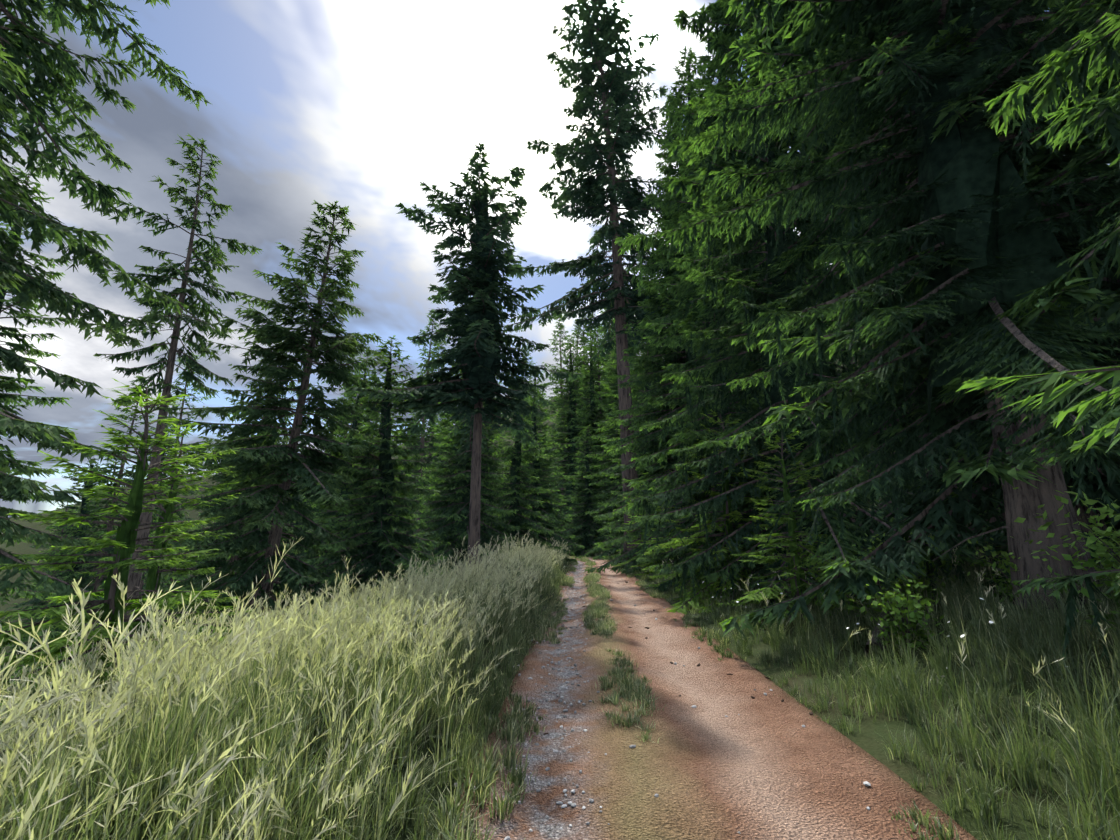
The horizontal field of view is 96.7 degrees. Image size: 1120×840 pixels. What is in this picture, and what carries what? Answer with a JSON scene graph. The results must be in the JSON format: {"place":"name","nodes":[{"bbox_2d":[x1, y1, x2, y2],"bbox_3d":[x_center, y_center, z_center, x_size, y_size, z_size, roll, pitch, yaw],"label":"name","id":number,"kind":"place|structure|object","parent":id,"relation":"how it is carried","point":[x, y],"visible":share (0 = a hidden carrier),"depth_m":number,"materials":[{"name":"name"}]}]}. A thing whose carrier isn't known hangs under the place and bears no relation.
{"place":"outdoors","nodes":[
{"label":"outdoors","id":0,"kind":"place"},
{"bbox_2d":[338,389,401,515],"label":"tree","id":1,"kind":"object","parent":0,"point":[376,436],"depth_m":40.42,"materials":[{"name":"green plant"}]},
{"bbox_2d":[0,0,1109,516],"label":"sky","id":2,"kind":"structure","parent":0,"point":[357,104],"materials":[{"name":"white"}]},
{"bbox_2d":[0,340,1119,839],"bbox_3d":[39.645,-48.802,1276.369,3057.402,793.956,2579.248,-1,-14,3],"label":"ground","id":3,"kind":"structure","parent":0,"point":[868,734],"depth_m":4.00,"materials":[{"name":"green plant"}]},
{"bbox_2d":[0,209,17,296],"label":"larch tree","id":4,"kind":"object","parent":3,"relation":"on","point":[2,286],"visible":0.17,"depth_m":13.65,"materials":[{"name":"green plant"}]},
{"bbox_2d":[0,614,52,742],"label":"tree","id":5,"kind":"object","parent":3,"relation":"on","point":[33,644],"visible":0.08,"depth_m":30.76,"materials":[{"name":"green plant"}]},
{"bbox_2d":[0,669,75,756],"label":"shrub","id":6,"kind":"object","parent":3,"relation":"on","point":[9,712],"depth_m":5.16,"materials":[{"name":"green plant"}]},
{"bbox_2d":[0,488,77,700],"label":"tree","id":7,"kind":"object","parent":3,"relation":"on","point":[48,601],"visible":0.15,"depth_m":45.00,"materials":[{"name":"green plant"}]},
{"bbox_2d":[1,506,76,678],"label":"tree","id":8,"kind":"object","parent":3,"relation":"on","point":[32,581],"visible":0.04,"depth_m":64.26,"materials":[{"name":"green plant"}]},
{"bbox_2d":[0,166,79,683],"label":"spruce tree","id":9,"kind":"object","parent":3,"relation":"on","point":[8,384],"visible":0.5,"depth_m":16.48,"materials":[{"name":"green plant"}]},
{"bbox_2d":[5,509,77,691],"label":"tree","id":10,"kind":"object","parent":3,"relation":"on","point":[48,579],"visible":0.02,"depth_m":65.09,"materials":[{"name":"green plant"}]},
{"bbox_2d":[10,465,99,651],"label":"tree","id":11,"kind":"object","parent":3,"relation":"on","point":[78,523],"visible":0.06,"depth_m":76.33,"materials":[{"name":"green plant"}]},
{"bbox_2d":[5,457,109,705],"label":"pine tree","id":12,"kind":"object","parent":3,"relation":"on","point":[82,511],"visible":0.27,"depth_m":41.80,"materials":[{"name":"green plant"}]},
{"bbox_2d":[14,445,130,682],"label":"tree","id":13,"kind":"object","parent":3,"relation":"on","point":[78,565],"visible":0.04,"depth_m":40.32,"materials":[{"name":"green plant"}]},
{"bbox_2d":[3,375,157,697],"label":"tree","id":14,"kind":"object","parent":3,"relation":"on","point":[109,528],"visible":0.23,"depth_m":28.42,"materials":[{"name":"green plant"}]},
{"bbox_2d":[6,477,190,734],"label":"tree","id":15,"kind":"object","parent":3,"relation":"on","point":[166,582],"visible":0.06,"depth_m":25.64,"materials":[{"name":"green plant"}]},
{"bbox_2d":[0,0,212,615],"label":"larch tree","id":16,"kind":"object","parent":3,"relation":"on","point":[22,47],"visible":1,"depth_m":10.20,"materials":[{"name":"green plant"}]},
{"bbox_2d":[1,423,250,760],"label":"young tree","id":17,"kind":"object","parent":3,"relation":"on","point":[154,571],"visible":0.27,"depth_m":7.17,"materials":[{"name":"green plant"}]},
{"bbox_2d":[0,378,258,766],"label":"young tree","id":18,"kind":"object","parent":3,"relation":"on","point":[124,543],"visible":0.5,"depth_m":4.53,"materials":[{"name":"green plant"}]},
{"bbox_2d":[78,424,194,590],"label":"pine tree","id":19,"kind":"object","parent":3,"relation":"on","point":[153,516],"visible":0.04,"depth_m":44.97,"materials":[{"name":"green plant"}]},
{"bbox_2d":[78,353,213,646],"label":"tree","id":20,"kind":"object","parent":3,"relation":"on","point":[180,514],"visible":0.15,"depth_m":36.32,"materials":[{"name":"green plant"}]},
{"bbox_2d":[74,134,261,648],"bbox_3d":[-11.333,-0.743,14.461,3.796,18.504,4.222,2,-14,-8],"label":"larch tree","id":21,"kind":"object","parent":3,"relation":"on","point":[165,383],"visible":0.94,"depth_m":14.95,"materials":[{"name":"green plant"}]},
{"bbox_2d":[142,527,198,660],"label":"tree","id":22,"kind":"object","parent":3,"relation":"on","point":[171,578],"visible":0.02,"depth_m":31.48,"materials":[{"name":"green plant"}]},
{"bbox_2d":[183,495,208,607],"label":"tree","id":23,"kind":"object","parent":3,"relation":"on","point":[199,544],"visible":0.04,"depth_m":79.63,"materials":[{"name":"green plant"}]},
{"bbox_2d":[163,440,237,589],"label":"pine tree","id":24,"kind":"object","parent":3,"relation":"on","point":[216,522],"visible":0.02,"depth_m":33.90,"materials":[{"name":"green plant"}]},
{"bbox_2d":[197,474,238,563],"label":"pine tree","id":25,"kind":"object","parent":3,"relation":"on","point":[215,524],"depth_m":65.35,"materials":[{"name":"green plant"}]},
{"bbox_2d":[142,358,319,664],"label":"larch tree","id":26,"kind":"object","parent":3,"relation":"on","point":[217,564],"visible":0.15,"depth_m":19.81,"materials":[{"name":"green plant"}]},
{"bbox_2d":[188,379,297,606],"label":"spruce tree","id":27,"kind":"object","parent":3,"relation":"on","point":[268,530],"visible":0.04,"depth_m":30.37,"materials":[{"name":"green plant"}]},
{"bbox_2d":[127,200,439,680],"bbox_3d":[-7.654,-0.203,15.223,7.747,16.031,9.020,11,-18,-39],"label":"larch tree","id":28,"kind":"object","parent":3,"relation":"on","point":[309,468],"visible":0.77,"depth_m":14.26,"materials":[{"name":"green plant"}]},
{"bbox_2d":[277,494,318,596],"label":"pine tree","id":29,"kind":"object","parent":3,"relation":"on","point":[300,499],"visible":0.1,"depth_m":34.04,"materials":[{"name":"green plant"}]},
{"bbox_2d":[291,446,312,556],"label":"pine tree","id":30,"kind":"object","parent":3,"relation":"on","point":[302,449],"visible":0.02,"depth_m":43.70,"materials":[{"name":"green plant"}]},
{"bbox_2d":[277,381,373,634],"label":"spruce tree","id":31,"kind":"object","parent":3,"relation":"on","point":[328,527],"visible":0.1,"depth_m":22.85,"materials":[{"name":"green plant"}]},
{"bbox_2d":[291,354,380,612],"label":"spruce tree","id":32,"kind":"object","parent":3,"relation":"on","point":[354,401],"visible":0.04,"depth_m":28.34,"materials":[{"name":"green plant"}]},
{"bbox_2d":[304,341,372,559],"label":"tree","id":33,"kind":"object","parent":3,"relation":"on","point":[337,436],"visible":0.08,"depth_m":49.34,"materials":[{"name":"green plant"}]},
{"bbox_2d":[278,335,449,632],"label":"spruce tree","id":34,"kind":"object","parent":3,"relation":"on","point":[378,554],"visible":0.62,"depth_m":14.69,"materials":[{"name":"green plant"}]},
{"bbox_2d":[302,376,431,596],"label":"spruce tree","id":35,"kind":"object","parent":3,"relation":"on","point":[338,520],"depth_m":18.67,"materials":[{"name":"green plant"}]},
{"bbox_2d":[396,410,426,531],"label":"tree","id":36,"kind":"object","parent":3,"relation":"on","point":[408,459],"visible":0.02,"depth_m":75.14,"materials":[{"name":"green plant"}]},
{"bbox_2d":[390,309,448,561],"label":"tree","id":37,"kind":"object","parent":3,"relation":"on","point":[422,441],"visible":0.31,"depth_m":48.15,"materials":[{"name":"green plant"}]},
{"bbox_2d":[392,334,454,562],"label":"tree","id":38,"kind":"object","parent":3,"relation":"on","point":[432,432],"visible":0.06,"depth_m":51.91,"materials":[{"name":"green plant"}]},
{"bbox_2d":[403,371,468,576],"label":"spruce tree","id":39,"kind":"object","parent":3,"relation":"on","point":[429,518],"visible":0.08,"depth_m":33.00,"materials":[{"name":"green plant"}]},
{"bbox_2d":[404,342,496,578],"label":"spruce tree","id":40,"kind":"object","parent":3,"relation":"on","point":[443,503],"visible":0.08,"depth_m":25.72,"materials":[{"name":"green plant"}]},
{"bbox_2d":[328,142,584,581],"bbox_3d":[-3.907,-1.923,17.281,8.814,16.137,9.599,-9,-17,28],"label":"pine tree","id":41,"kind":"object","parent":3,"relation":"on","point":[477,354],"visible":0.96,"depth_m":17.30,"materials":[{"name":"green plant"}]},
{"bbox_2d":[407,370,520,584],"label":"spruce tree","id":42,"kind":"object","parent":3,"relation":"on","point":[458,517],"visible":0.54,"depth_m":20.56,"materials":[{"name":"green plant"}]},
{"bbox_2d":[435,397,509,574],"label":"spruce tree","id":43,"kind":"object","parent":3,"relation":"on","point":[487,470],"visible":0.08,"depth_m":29.17,"materials":[{"name":"green plant"}]},
{"bbox_2d":[487,375,510,483],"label":"tree","id":44,"kind":"object","parent":3,"relation":"on","point":[501,439],"visible":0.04,"depth_m":83.43,"materials":[{"name":"green plant"}]},
{"bbox_2d":[458,387,562,560],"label":"spruce tree","id":45,"kind":"object","parent":3,"relation":"on","point":[516,490],"visible":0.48,"depth_m":23.59,"materials":[{"name":"green plant"}]},
{"bbox_2d":[498,343,552,505],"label":"tree","id":46,"kind":"object","parent":3,"relation":"on","point":[528,353],"visible":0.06,"depth_m":77.39,"materials":[{"name":"green plant"}]},
{"bbox_2d":[504,375,570,549],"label":"spruce tree","id":47,"kind":"object","parent":3,"relation":"on","point":[546,464],"visible":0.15,"depth_m":38.34,"materials":[{"name":"green plant"}]},
{"bbox_2d":[520,419,560,513],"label":"tree","id":48,"kind":"object","parent":3,"relation":"on","point":[541,458],"depth_m":67.64,"materials":[{"name":"green plant"}]},
{"bbox_2d":[505,382,584,561],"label":"spruce tree","id":49,"kind":"object","parent":3,"relation":"on","point":[546,496],"visible":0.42,"depth_m":30.96,"materials":[{"name":"green plant"}]},
{"bbox_2d":[539,316,570,498],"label":"tree","id":50,"kind":"object","parent":3,"relation":"on","point":[560,326],"visible":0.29,"depth_m":72.30,"materials":[{"name":"green plant"}]},
{"bbox_2d":[546,413,564,501],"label":"tree","id":51,"kind":"object","parent":3,"relation":"on","point":[553,447],"visible":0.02,"depth_m":72.83,"materials":[{"name":"green plant"}]},
{"bbox_2d":[545,338,589,547],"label":"spruce tree","id":52,"kind":"object","parent":3,"relation":"on","point":[573,431],"visible":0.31,"depth_m":52.53,"materials":[{"name":"green plant"}]},
{"bbox_2d":[550,319,594,499],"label":"tree","id":53,"kind":"object","parent":3,"relation":"on","point":[577,328],"visible":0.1,"depth_m":69.88,"materials":[{"name":"green plant"}]},
{"bbox_2d":[552,311,602,492],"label":"tree","id":54,"kind":"object","parent":3,"relation":"on","point":[579,334],"depth_m":71.45,"materials":[{"name":"green plant"}]},
{"bbox_2d":[556,305,600,427],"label":"tree","id":55,"kind":"object","parent":3,"relation":"on","point":[591,316],"visible":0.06,"depth_m":72.05,"materials":[{"name":"green plant"}]},
{"bbox_2d":[564,380,597,513],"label":"tree","id":56,"kind":"object","parent":3,"relation":"on","point":[586,403],"depth_m":63.69,"materials":[{"name":"green plant"}]},
{"bbox_2d":[556,425,611,556],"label":"spruce tree","id":57,"kind":"object","parent":3,"relation":"on","point":[587,541],"visible":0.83,"depth_m":41.53,"materials":[{"name":"green plant"}]},
{"bbox_2d":[556,327,612,549],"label":"tree","id":58,"kind":"object","parent":3,"relation":"on","point":[577,444],"visible":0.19,"depth_m":48.33,"materials":[{"name":"green plant"}]},
{"bbox_2d":[560,337,614,553],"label":"spruce tree","id":59,"kind":"object","parent":3,"relation":"on","point":[592,400],"visible":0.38,"depth_m":47.77,"materials":[{"name":"green plant"}]},
{"bbox_2d":[563,309,614,498],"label":"tree","id":60,"kind":"object","parent":3,"relation":"on","point":[599,349],"visible":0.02,"depth_m":67.77,"materials":[{"name":"green plant"}]},
{"bbox_2d":[501,0,677,559],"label":"pine tree","id":61,"kind":"object","parent":3,"relation":"on","point":[599,18],"visible":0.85,"depth_m":30.66,"materials":[{"name":"green plant"}]},
{"bbox_2d":[566,276,614,459],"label":"tree","id":62,"kind":"object","parent":3,"relation":"on","point":[599,350],"visible":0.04,"depth_m":55.34,"materials":[{"name":"green plant"}]},
{"bbox_2d":[580,359,621,553],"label":"spruce tree","id":63,"kind":"object","parent":3,"relation":"on","point":[602,485],"visible":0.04,"depth_m":43.69,"materials":[{"name":"green plant"}]},
{"bbox_2d":[562,322,643,549],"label":"tree","id":64,"kind":"object","parent":3,"relation":"on","point":[604,412],"depth_m":52.61,"materials":[{"name":"green plant"}]},
{"bbox_2d":[572,318,645,559],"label":"spruce tree","id":65,"kind":"object","parent":3,"relation":"on","point":[614,390],"visible":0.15,"depth_m":37.21,"materials":[{"name":"green plant"}]},
{"bbox_2d":[585,314,651,551],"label":"spruce tree","id":66,"kind":"object","parent":3,"relation":"on","point":[607,408],"visible":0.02,"depth_m":43.57,"materials":[{"name":"green plant"}]},
{"bbox_2d":[598,347,664,564],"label":"spruce tree","id":67,"kind":"object","parent":3,"relation":"on","point":[619,524],"visible":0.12,"depth_m":27.59,"materials":[{"name":"green plant"}]},
{"bbox_2d":[594,274,669,562],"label":"spruce tree","id":68,"kind":"object","parent":3,"relation":"on","point":[621,497],"visible":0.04,"depth_m":32.93,"materials":[{"name":"green plant"}]},
{"bbox_2d":[614,485,650,566],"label":"young tree","id":69,"kind":"object","parent":3,"relation":"on","point":[628,561],"visible":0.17,"depth_m":23.51,"materials":[{"name":"green plant"}]},
{"bbox_2d":[583,186,700,574],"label":"spruce tree","id":70,"kind":"object","parent":3,"relation":"on","point":[652,445],"visible":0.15,"depth_m":22.00,"materials":[{"name":"green plant"}]},
{"bbox_2d":[631,495,678,580],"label":"young tree","id":71,"kind":"object","parent":3,"relation":"on","point":[651,552],"visible":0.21,"depth_m":17.69,"materials":[{"name":"green plant"}]},
{"bbox_2d":[631,91,685,472],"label":"spruce tree","id":72,"kind":"object","parent":3,"relation":"on","point":[663,155],"depth_m":28.60,"materials":[{"name":"green plant"}]},
{"bbox_2d":[605,45,765,526],"bbox_3d":[6.381,-6.484,22.916,8.454,25.838,8.975,12,-16,-38],"label":"spruce tree","id":73,"kind":"object","parent":3,"relation":"on","point":[649,268],"visible":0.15,"depth_m":22.61,"materials":[{"name":"green plant"}]},
{"bbox_2d":[645,458,750,590],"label":"young tree","id":74,"kind":"object","parent":3,"relation":"on","point":[703,497],"visible":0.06,"depth_m":14.40,"materials":[{"name":"green plant"}]},
{"bbox_2d":[626,185,776,596],"bbox_3d":[4.957,-1.213,15.063,6.131,14.922,5.590,-5,-15,19],"label":"spruce tree","id":75,"kind":"object","parent":3,"relation":"on","point":[688,430],"visible":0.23,"depth_m":14.73,"materials":[{"name":"green plant"}]},
{"bbox_2d":[650,409,787,614],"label":"young tree","id":76,"kind":"object","parent":3,"relation":"on","point":[728,515],"visible":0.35,"depth_m":11.27,"materials":[{"name":"green plant"}]},
{"bbox_2d":[627,29,875,592],"bbox_3d":[6.511,-5.689,18.689,8.722,25.022,9.166,-4,-14,15],"label":"spruce tree","id":77,"kind":"object","parent":3,"relation":"on","point":[702,81],"visible":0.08,"depth_m":19.38,"materials":[{"name":"green plant"}]},
{"bbox_2d":[655,570,904,657],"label":"dead wood logs and stumps","id":78,"kind":"object","parent":3,"relation":"on","point":[866,649],"visible":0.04,"depth_m":6.11,"materials":[{"name":"wood"}]},
{"bbox_2d":[748,519,827,589],"bbox_3d":[4.820,2.783,10.170,1.726,1.507,1.712,-2,-14,7],"label":"shrub","id":79,"kind":"object","parent":3,"relation":"on","point":[766,528],"visible":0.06,"depth_m":10.12,"materials":[{"name":"green plant"}]},
{"bbox_2d":[716,431,869,628],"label":"young tree","id":80,"kind":"object","parent":3,"relation":"on","point":[799,585],"visible":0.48,"depth_m":8.54,"materials":[{"name":"green plant"}]},
{"bbox_2d":[620,0,1001,609],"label":"spruce tree","id":81,"kind":"object","parent":3,"relation":"on","point":[732,278],"visible":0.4,"depth_m":11.39,"materials":[{"name":"green plant"}]},
{"bbox_2d":[795,228,869,456],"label":"tree","id":82,"kind":"object","parent":3,"relation":"on","point":[852,344],"depth_m":31.41,"materials":[{"name":"green plant"}]},
{"bbox_2d":[790,533,898,616],"bbox_3d":[4.444,2.390,7.705,1.583,1.249,1.570,-7,-15,25],"label":"shrub","id":83,"kind":"object","parent":3,"relation":"on","point":[841,592],"visible":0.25,"depth_m":7.59,"materials":[{"name":"green plant"}]},
{"bbox_2d":[613,0,1119,609],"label":"spruce tree","id":84,"kind":"object","parent":3,"relation":"on","point":[965,198],"visible":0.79,"depth_m":6.77,"materials":[{"name":"green plant"}]},
{"bbox_2d":[702,572,1072,707],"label":"verge flowers","id":85,"kind":"object","parent":3,"relation":"on","point":[990,622],"visible":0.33,"depth_m":5.05,"materials":[{"name":"green plant"}]},
{"bbox_2d":[850,571,943,649],"bbox_3d":[4.031,2.277,5.950,1.152,0.904,0.927,12,-18,-40],"label":"shrub","id":86,"kind":"object","parent":3,"relation":"on","point":[897,614],"visible":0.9,"depth_m":5.83,"materials":[{"name":"green plant"}]},
{"bbox_2d":[829,170,981,544],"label":"tree","id":87,"kind":"object","parent":3,"relation":"on","point":[889,515],"depth_m":14.19,"materials":[{"name":"green plant"}]},
{"bbox_2d":[862,533,963,604],"bbox_3d":[5.199,2.170,7.332,1.103,1.109,1.370,6,-15,-24],"label":"shrub","id":88,"kind":"object","parent":3,"relation":"on","point":[914,589],"visible":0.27,"depth_m":7.12,"materials":[{"name":"green plant"}]},
{"bbox_2d":[719,0,1119,640],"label":"spruce tree","id":89,"kind":"object","parent":3,"relation":"on","point":[941,520],"visible":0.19,"depth_m":6.84,"materials":[{"name":"green plant"}]},
{"bbox_2d":[853,168,999,521],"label":"tree","id":90,"kind":"object","parent":3,"relation":"on","point":[888,505],"visible":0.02,"depth_m":13.00,"materials":[{"name":"green plant"}]},
{"bbox_2d":[848,41,1110,470],"bbox_3d":[14.611,-7.489,16.141,11.796,26.278,8.951,-2,-14,8],"label":"tree","id":91,"kind":"object","parent":3,"relation":"on","point":[869,345],"depth_m":17.48,"materials":[{"name":"green plant"}]},
{"bbox_2d":[967,534,1060,601],"bbox_3d":[5.635,1.806,6.123,0.916,0.946,1.138,4,-14,-15],"label":"shrub","id":92,"kind":"object","parent":3,"relation":"on","point":[1006,561],"visible":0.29,"depth_m":6.20,"materials":[{"name":"green plant"}]},
{"bbox_2d":[933,3,1117,500],"bbox_3d":[9.289,-3.664,8.039,6.879,12.781,7.884,-1,-14,6],"label":"tree","id":93,"kind":"object","parent":3,"relation":"on","point":[975,483],"depth_m":8.10,"materials":[{"name":"green plant"}]},
{"bbox_2d":[956,0,1119,677],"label":"spruce tree","id":94,"kind":"object","parent":3,"relation":"on","point":[1089,42],"visible":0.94,"depth_m":3.30,"materials":[{"name":"green plant"}]},
{"bbox_2d":[1013,472,1119,629],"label":"shrub","id":95,"kind":"object","parent":3,"relation":"on","point":[1100,552],"visible":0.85,"depth_m":4.75,"materials":[{"name":"green plant"}]},
{"bbox_2d":[1032,3,1119,529],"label":"tree","id":96,"kind":"object","parent":3,"relation":"on","point":[1114,512],"depth_m":7.45,"materials":[{"name":"green plant"}]},
{"bbox_2d":[1064,513,1119,590],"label":"shrub","id":97,"kind":"object","parent":3,"relation":"on","point":[1114,535],"visible":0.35,"depth_m":5.45,"materials":[{"name":"green plant"}]},
{"bbox_2d":[1066,36,1119,329],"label":"spruce tree","id":98,"kind":"object","parent":3,"relation":"on","point":[1111,313],"visible":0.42,"depth_m":4.80,"materials":[{"name":"green plant"}]},
{"bbox_2d":[436,556,976,839],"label":"dirt road","id":99,"kind":"structure","parent":0,"point":[762,766],"depth_m":3.54,"materials":[{"name":"brown soil"}]},
{"bbox_2d":[454,558,870,839],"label":"gravel stones","id":100,"kind":"object","parent":99,"relation":"on","point":[866,783],"visible":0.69,"depth_m":4.74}
]}

